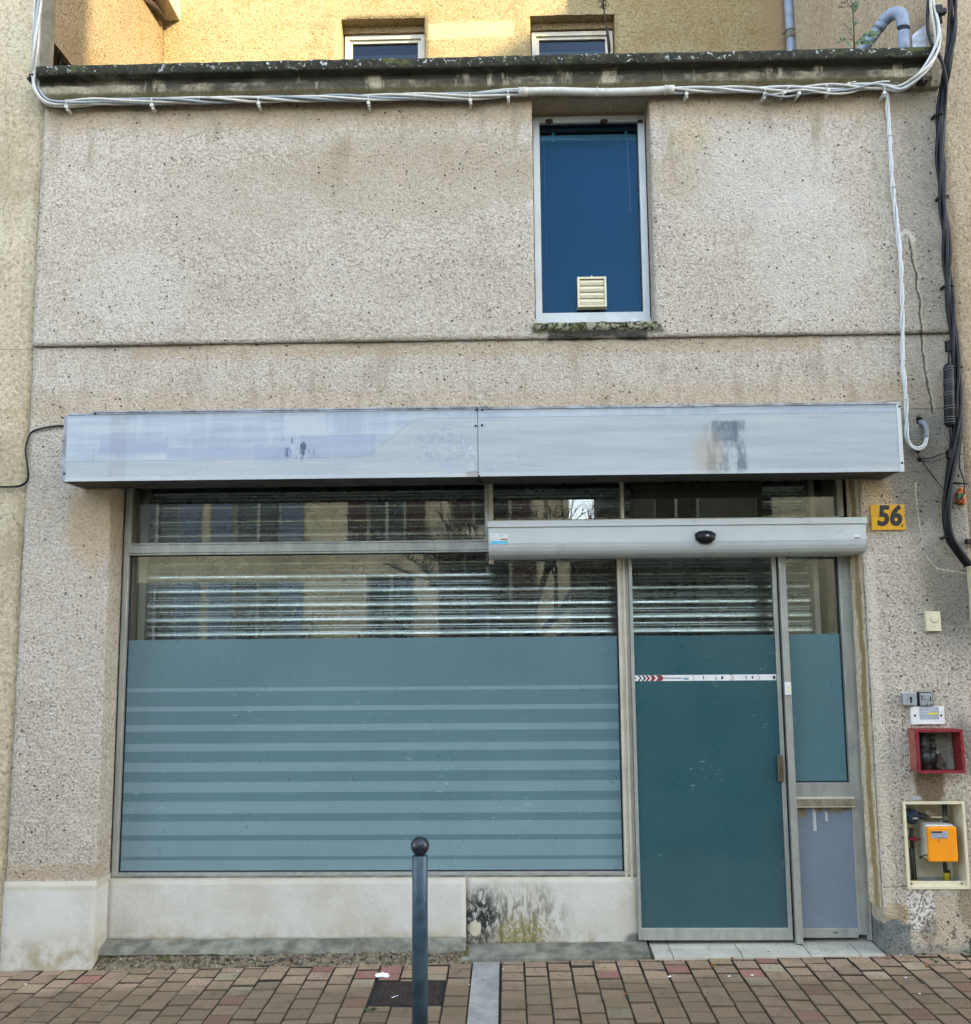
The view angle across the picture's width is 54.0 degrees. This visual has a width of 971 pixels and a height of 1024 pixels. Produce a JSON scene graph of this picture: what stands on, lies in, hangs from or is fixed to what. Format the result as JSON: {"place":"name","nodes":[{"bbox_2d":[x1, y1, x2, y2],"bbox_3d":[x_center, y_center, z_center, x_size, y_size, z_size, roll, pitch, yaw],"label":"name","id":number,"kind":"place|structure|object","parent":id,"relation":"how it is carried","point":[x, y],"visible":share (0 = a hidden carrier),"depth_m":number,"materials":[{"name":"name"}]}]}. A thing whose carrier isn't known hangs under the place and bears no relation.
{"place":"outdoors","nodes":[
{"label":"outdoors","id":0,"kind":"place"},
{"bbox_2d":[0,953,970,1023],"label":"pavement","id":1,"kind":"structure","parent":0,"point":[184,996],"depth_m":4.08,"materials":[{"name":"brown brick"}]},
{"bbox_2d":[375,972,389,977],"bbox_3d":[-0.467,2.093,4.306,0.068,0.023,0.040,-1,-7,1],"label":"crumpled tissue","id":2,"kind":"object","parent":1,"relation":"on","point":[383,975],"visible":1,"depth_m":4.30,"materials":[{"name":"white paper"}]},
{"bbox_2d":[411,836,428,1023],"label":"bollard","id":3,"kind":"object","parent":1,"relation":"on","point":[419,846],"visible":1,"depth_m":3.66,"materials":[{"name":"grey metal"}]},
{"bbox_2d":[92,945,968,1023],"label":"grit","id":4,"kind":"object","parent":1,"relation":"on","point":[567,960],"visible":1,"depth_m":4.42,"materials":[{"name":"gravel"}]},
{"bbox_2d":[237,954,920,997],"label":"litter","id":5,"kind":"object","parent":1,"relation":"on","point":[670,976],"visible":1,"depth_m":4.21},
{"bbox_2d":[365,948,970,1022],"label":"moss tufts","id":6,"kind":"object","parent":1,"relation":"on","point":[373,1008],"visible":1,"depth_m":4.31,"materials":[{"name":"green plant"}]},
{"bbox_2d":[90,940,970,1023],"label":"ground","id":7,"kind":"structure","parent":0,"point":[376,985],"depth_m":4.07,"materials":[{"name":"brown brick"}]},
{"bbox_2d":[0,0,180,956],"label":"neighbour building","id":8,"kind":"structure","parent":7,"relation":"on","point":[97,32],"depth_m":5.01,"materials":[{"name":"beige paint"}]},
{"bbox_2d":[27,73,33,83],"bbox_3d":[-2.379,-2.279,5.029,0.058,0.022,0.094,-1,-7,1],"label":"wall fixing","id":9,"kind":"object","parent":8,"relation":"attached to","point":[29,78],"depth_m":5.00,"materials":[{"name":"black plastic"}]},
{"bbox_2d":[101,952,459,966],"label":"dry roots","id":10,"kind":"object","parent":7,"relation":"on","point":[266,956],"visible":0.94,"depth_m":4.50,"materials":[{"name":"brown plant"}]},
{"bbox_2d":[370,982,445,1006],"bbox_3d":[-0.330,2.084,4.114,0.300,0.022,0.276,-1,-7,1],"label":"drain cover","id":11,"kind":"object","parent":7,"relation":"on","point":[385,993],"visible":0.7,"depth_m":4.09,"materials":[{"name":"metal"}]},
{"bbox_2d":[467,962,499,1023],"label":"concrete channel","id":12,"kind":"object","parent":7,"relation":"on","point":[483,1000],"visible":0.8,"depth_m":4.07,"materials":[{"name":"grey concrete"}]},
{"bbox_2d":[0,47,970,970],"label":"shop building","id":13,"kind":"structure","parent":7,"relation":"on","point":[548,721],"depth_m":4.83,"materials":[{"name":"concrete"}]},
{"bbox_2d":[0,425,63,487],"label":"sign cable","id":14,"kind":"object","parent":13,"relation":"attached to","point":[30,433],"visible":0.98,"depth_m":4.82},
{"bbox_2d":[64,99,72,115],"bbox_3d":[-2.183,-2.119,4.995,0.018,0.071,0.070,-1,-7,1],"label":"cable clip","id":15,"kind":"object","parent":13,"relation":"attached to","point":[68,110],"visible":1,"depth_m":4.97,"materials":[{"name":"white plastic"}]},
{"bbox_2d":[150,98,156,113],"bbox_3d":[-1.735,-2.123,4.985,0.018,0.071,0.070,-1,-7,1],"label":"cable clip","id":16,"kind":"object","parent":13,"relation":"attached to","point":[152,105],"visible":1,"depth_m":4.96,"materials":[{"name":"white plastic"}]},
{"bbox_2d":[257,98,261,112],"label":"cable clip","id":17,"kind":"object","parent":13,"relation":"attached to","point":[259,106],"visible":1,"depth_m":4.95,"materials":[{"name":"white plastic"}]},
{"bbox_2d":[132,483,488,539],"bbox_3d":[-0.909,-0.006,4.953,1.856,0.327,0.085,-1,-7,1],"label":"transom window","id":18,"kind":"structure","parent":13,"relation":"in","point":[486,491],"depth_m":4.98,"materials":[{"name":"glass"}]},
{"bbox_2d":[111,488,624,875],"bbox_3d":[-0.592,0.810,4.842,2.532,1.978,0.089,-1,-7,1],"label":"shop window","id":19,"kind":"structure","parent":13,"relation":"in","point":[235,757],"depth_m":4.78,"materials":[{"name":"teal glass"}]},
{"bbox_2d":[367,96,370,111],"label":"cable clip","id":20,"kind":"object","parent":13,"relation":"attached to","point":[368,106],"visible":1,"depth_m":4.93,"materials":[{"name":"white plastic"}]},
{"bbox_2d":[469,93,471,108],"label":"cable clip","id":21,"kind":"object","parent":13,"relation":"attached to","point":[470,102],"visible":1,"depth_m":4.92,"materials":[{"name":"white plastic"}]},
{"bbox_2d":[162,0,785,123],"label":"building","id":22,"kind":"structure","parent":13,"relation":"on","point":[204,31],"depth_m":6.80,"materials":[{"name":"yellow paint"}]},
{"bbox_2d":[343,25,424,58],"bbox_3d":[-0.726,-3.065,6.895,0.595,0.883,0.120,-1,-7,1],"label":"window","id":23,"kind":"structure","parent":22,"relation":"in","point":[377,35],"depth_m":6.90,"materials":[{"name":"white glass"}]},
{"bbox_2d":[530,22,612,54],"bbox_3d":[0.624,-3.079,6.866,0.597,0.881,0.120,-1,-7,1],"label":"window","id":24,"kind":"structure","parent":22,"relation":"in","point":[574,31],"depth_m":6.87,"materials":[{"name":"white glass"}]},
{"bbox_2d":[782,0,794,49],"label":"downpipe","id":25,"kind":"object","parent":22,"relation":"attached to","point":[789,32],"visible":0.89,"depth_m":6.63,"materials":[{"name":"grey plastic"}]},
{"bbox_2d":[61,402,904,488],"bbox_3d":[-0.037,-0.329,4.653,4.010,0.370,0.244,-1,-7,1],"label":"sign box","id":26,"kind":"object","parent":13,"relation":"attached to","point":[450,445],"visible":1,"depth_m":4.54,"materials":[{"name":"white paint"}]},
{"bbox_2d":[31,0,941,107],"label":"white cable run","id":27,"kind":"object","parent":13,"relation":"attached to","point":[778,90],"visible":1,"depth_m":4.92,"materials":[{"name":"white plastic"}]},
{"bbox_2d":[933,4,946,24],"bbox_3d":[2.321,-2.541,4.870,0.060,0.090,0.040,-1,-7,1],"label":"junction clamp","id":28,"kind":"object","parent":27,"relation":"attached to","point":[941,10],"visible":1,"depth_m":4.85,"materials":[{"name":"black plastic"}]},
{"bbox_2d":[507,90,509,105],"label":"cable clip","id":29,"kind":"object","parent":13,"relation":"attached to","point":[508,98],"visible":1,"depth_m":4.92,"materials":[{"name":"white plastic"}]},
{"bbox_2d":[532,115,656,331],"bbox_3d":[0.557,-1.504,5.027,0.730,1.300,0.293,-1,-7,1],"label":"upper window","id":30,"kind":"structure","parent":13,"relation":"in","point":[591,248],"depth_m":5.11,"materials":[{"name":"white paint"}]},
{"bbox_2d":[597,0,610,52],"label":"dry stalk","id":31,"kind":"object","parent":13,"relation":"on","point":[607,37],"visible":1,"depth_m":5.01,"materials":[{"name":"brown plant"}]},
{"bbox_2d":[489,480,843,564],"bbox_3d":[0.933,0.035,4.904,1.828,0.450,0.088,-1,-7,1],"label":"transom window","id":32,"kind":"structure","parent":13,"relation":"in","point":[837,484],"depth_m":4.87,"materials":[{"name":"grey glass"}]},
{"bbox_2d":[683,87,687,102],"bbox_3d":[1.034,-2.155,4.925,0.018,0.071,0.070,-1,-7,1],"label":"cable clip","id":33,"kind":"object","parent":13,"relation":"attached to","point":[685,97],"visible":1,"depth_m":4.90,"materials":[{"name":"white plastic"}]},
{"bbox_2d":[628,557,792,939],"bbox_3d":[1.102,1.145,4.717,0.740,1.853,0.058,-1,-7,1],"label":"sliding door","id":34,"kind":"structure","parent":13,"relation":"in","point":[712,840],"depth_m":4.69,"materials":[{"name":"teal glass"}]},
{"bbox_2d":[760,87,766,103],"bbox_3d":[1.435,-2.148,4.915,0.018,0.071,0.070,9,-7,2],"label":"cable clip","id":35,"kind":"object","parent":13,"relation":"attached to","point":[762,98],"visible":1,"depth_m":4.89,"materials":[{"name":"white plastic"}]},
{"bbox_2d":[779,87,788,100],"bbox_3d":[1.542,-2.157,4.913,0.018,0.071,0.070,39,-5,6],"label":"cable clip","id":36,"kind":"object","parent":13,"relation":"attached to","point":[784,93],"visible":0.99,"depth_m":4.88,"materials":[{"name":"white plastic"}]},
{"bbox_2d":[793,88,803,101],"bbox_3d":[1.615,-2.150,4.911,0.019,0.071,0.070,39,-5,6],"label":"cable clip","id":37,"kind":"object","parent":13,"relation":"attached to","point":[798,95],"visible":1,"depth_m":4.88,"materials":[{"name":"white plastic"}]},
{"bbox_2d":[823,84,830,99],"bbox_3d":[1.753,-2.166,4.910,0.019,0.071,0.070,-21,-7,-1],"label":"cable clip","id":38,"kind":"object","parent":13,"relation":"attached to","point":[825,96],"visible":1,"depth_m":4.89,"materials":[{"name":"white plastic"}]},
{"bbox_2d":[837,0,879,47],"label":"weed","id":39,"kind":"object","parent":13,"relation":"on","point":[870,33],"visible":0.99,"depth_m":4.99,"materials":[{"name":"green plant"}]},
{"bbox_2d":[879,86,886,101],"bbox_3d":[2.042,-2.150,4.901,0.018,0.071,0.070,-1,-7,1],"label":"cable clip","id":40,"kind":"object","parent":13,"relation":"attached to","point":[883,95],"visible":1,"depth_m":4.88,"materials":[{"name":"white plastic"}]},
{"bbox_2d":[858,6,909,47],"bbox_3d":[2.140,-2.551,5.188,0.077,0.326,0.353,5,-9,-38],"label":"vent pipe","id":41,"kind":"object","parent":13,"relation":"on","point":[898,14],"visible":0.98,"depth_m":5.08,"materials":[{"name":"grey plastic"}]},
{"bbox_2d":[870,504,905,529],"bbox_3d":[1.976,0.026,4.678,0.166,0.126,0.009,-1,-7,1],"label":"house number","id":42,"kind":"object","parent":13,"relation":"attached to","point":[887,517],"visible":1,"depth_m":4.68,"materials":[{"name":"yellow metal"}]},
{"bbox_2d":[885,91,928,450],"bbox_3d":[2.137,-1.232,4.819,0.164,1.877,0.084,5,-9,-38],"label":"white cable drop","id":43,"kind":"object","parent":13,"relation":"attached to","point":[924,424],"visible":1,"depth_m":4.77,"materials":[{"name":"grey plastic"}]},
{"bbox_2d":[900,692,916,704],"bbox_3d":[2.024,0.894,4.562,0.062,0.058,0.044,-1,-7,1],"label":"key switch","id":44,"kind":"object","parent":13,"relation":"attached to","point":[908,698],"visible":1,"depth_m":4.54,"materials":[{"name":"metal"}]},
{"bbox_2d":[916,76,927,85],"bbox_3d":[2.236,-2.196,4.881,0.066,0.053,0.102,-2,-7,14],"label":"wall fixing","id":45,"kind":"object","parent":13,"relation":"attached to","point":[922,81],"depth_m":4.85,"materials":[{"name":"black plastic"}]},
{"bbox_2d":[903,430,943,489],"bbox_3d":[2.166,-0.245,4.701,0.193,0.327,0.029,-1,-7,7],"label":"thin wire","id":46,"kind":"object","parent":13,"relation":"attached to","point":[928,469],"visible":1,"depth_m":4.70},
{"bbox_2d":[917,692,933,705],"bbox_3d":[2.108,0.897,4.568,0.072,0.068,0.026,-1,-7,1],"label":"key switch","id":47,"kind":"object","parent":13,"relation":"attached to","point":[924,698],"visible":1,"depth_m":4.56,"materials":[{"name":"grey plastic"}]},
{"bbox_2d":[909,706,944,724],"bbox_3d":[2.113,0.973,4.561,0.158,0.083,0.020,-1,-7,1],"label":"cover plate","id":48,"kind":"object","parent":13,"relation":"attached to","point":[926,714],"visible":1,"depth_m":4.55,"materials":[{"name":"white plastic"}]},
{"bbox_2d":[917,453,945,461],"bbox_3d":[2.201,-0.269,4.696,0.156,0.044,0.042,-5,-8,31],"label":"thin wire","id":49,"kind":"object","parent":13,"relation":"attached to","point":[932,457],"visible":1,"depth_m":4.70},
{"bbox_2d":[924,611,940,630],"bbox_3d":[2.163,0.529,4.611,0.070,0.095,0.030,-1,-7,1],"label":"door bell","id":50,"kind":"object","parent":13,"relation":"attached to","point":[932,620],"depth_m":4.60,"materials":[{"name":"beige plastic"}]},
{"bbox_2d":[902,801,970,888],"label":"meter cabinet","id":51,"kind":"object","parent":13,"relation":"attached to","point":[929,875],"visible":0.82,"depth_m":4.55,"materials":[{"name":"beige plastic"}]},
{"bbox_2d":[909,847,918,880],"bbox_3d":[2.042,1.682,4.551,0.042,0.154,0.042,-1,-7,1],"label":"supply pipe","id":52,"kind":"object","parent":51,"relation":"on","point":[913,864],"visible":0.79,"depth_m":4.55,"materials":[{"name":"black metal"}]},
{"bbox_2d":[908,828,920,847],"bbox_3d":[2.043,1.560,4.555,0.060,0.090,0.054,-1,-7,1],"label":"gas tap","id":53,"kind":"object","parent":52,"relation":"attached to","point":[912,838],"visible":1,"depth_m":4.55,"materials":[{"name":"red metal"}]},
{"bbox_2d":[906,808,926,824],"bbox_3d":[2.060,1.457,4.559,0.114,0.073,0.082,-1,-7,1],"label":"pressure regulator","id":54,"kind":"object","parent":51,"relation":"attached to","point":[913,816],"visible":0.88,"depth_m":4.54,"materials":[{"name":"blue metal"}]},
{"bbox_2d":[924,810,942,817],"bbox_3d":[2.162,1.458,4.607,0.065,0.029,0.060,-1,-7,1],"label":"meter bracket","id":55,"kind":"object","parent":51,"relation":"attached to","point":[930,814],"visible":0.84,"depth_m":4.61,"materials":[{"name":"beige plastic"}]},
{"bbox_2d":[919,822,957,861],"bbox_3d":[2.135,1.568,4.536,0.178,0.164,0.114,-1,-7,1],"label":"gas meter","id":56,"kind":"object","parent":51,"relation":"in","point":[938,841],"visible":1,"depth_m":4.48,"materials":[{"name":"orange plastic"}]},
{"bbox_2d":[931,831,947,838],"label":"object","id":57,"kind":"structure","parent":56,"relation":"in","point":[934,834],"depth_m":4.48,"materials":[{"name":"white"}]},
{"bbox_2d":[942,804,948,822],"bbox_3d":[2.211,1.449,4.587,0.032,0.112,0.030,-1,-7,1],"label":"inlet pipe","id":58,"kind":"object","parent":51,"relation":"in","point":[945,818],"visible":0.81,"depth_m":4.58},
{"bbox_2d":[942,862,950,880],"bbox_3d":[2.202,1.706,4.550,0.030,0.107,0.078,-5,-8,31],"label":"outlet pipe","id":59,"kind":"object","parent":51,"relation":"in","point":[946,874],"visible":0.89,"depth_m":4.53,"materials":[{"name":"yellow metal"}]},
{"bbox_2d":[908,728,965,773],"bbox_3d":[2.125,1.124,4.500,0.225,0.201,0.105,-1,-7,1],"label":"red valve box","id":60,"kind":"object","parent":13,"relation":"attached to","point":[940,741],"visible":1,"depth_m":4.50,"materials":[{"name":"metal"}]},
{"bbox_2d":[919,732,946,769],"bbox_3d":[2.112,1.125,4.506,0.118,0.187,0.049,-3,-8,20],"label":"gas valve","id":61,"kind":"object","parent":60,"relation":"in","point":[933,756],"visible":0.96,"depth_m":4.50,"materials":[{"name":"metal"}]},
{"bbox_2d":[926,0,970,566],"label":"black cable run","id":62,"kind":"object","parent":13,"relation":"attached to","point":[939,117],"visible":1,"depth_m":4.76,"materials":[{"name":"plastic"}]},
{"bbox_2d":[944,340,951,352],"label":"cable block","id":63,"kind":"structure","parent":62,"relation":"attached to","point":[947,345],"depth_m":4.73,"materials":[{"name":"black plastic"}]},
{"bbox_2d":[943,351,955,448],"bbox_3d":[2.285,-0.514,4.688,0.070,0.605,0.055,-1,-7,1],"label":"splice case","id":64,"kind":"object","parent":62,"relation":"attached to","point":[949,396],"visible":1,"depth_m":4.68,"materials":[{"name":"black plastic"}]},
{"bbox_2d":[946,449,952,459],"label":"cable block","id":65,"kind":"structure","parent":62,"relation":"attached to","point":[949,453],"depth_m":4.65,"materials":[{"name":"black plastic"}]},
{"bbox_2d":[954,487,965,504],"bbox_3d":[2.333,-0.079,4.676,0.062,0.085,0.046,-1,-7,1],"label":"foam plug","id":66,"kind":"object","parent":13,"relation":"attached to","point":[959,493],"visible":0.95,"depth_m":4.67,"materials":[{"name":"orange plastic"}]},
{"bbox_2d":[964,539,970,543],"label":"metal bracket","id":67,"kind":"object","parent":13,"relation":"attached to","point":[967,541],"visible":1,"depth_m":4.64,"materials":[{"name":"metal"}]},
{"bbox_2d":[793,0,970,548],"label":"neighbour building","id":68,"kind":"structure","parent":7,"relation":"on","point":[818,24],"depth_m":4.97,"materials":[{"name":"beige paint"}]},
{"bbox_2d":[911,24,926,46],"bbox_3d":[2.349,-2.493,5.077,0.158,0.267,0.015,-1,-7,1],"label":"zinc flashing","id":69,"kind":"object","parent":68,"relation":"attached to","point":[918,38],"visible":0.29,"depth_m":5.07,"materials":[{"name":"silver metal"}]},
{"bbox_2d":[967,568,970,620],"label":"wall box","id":70,"kind":"object","parent":68,"relation":"attached to","point":[969,578],"visible":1,"depth_m":4.62,"materials":[{"name":"beige plastic"}]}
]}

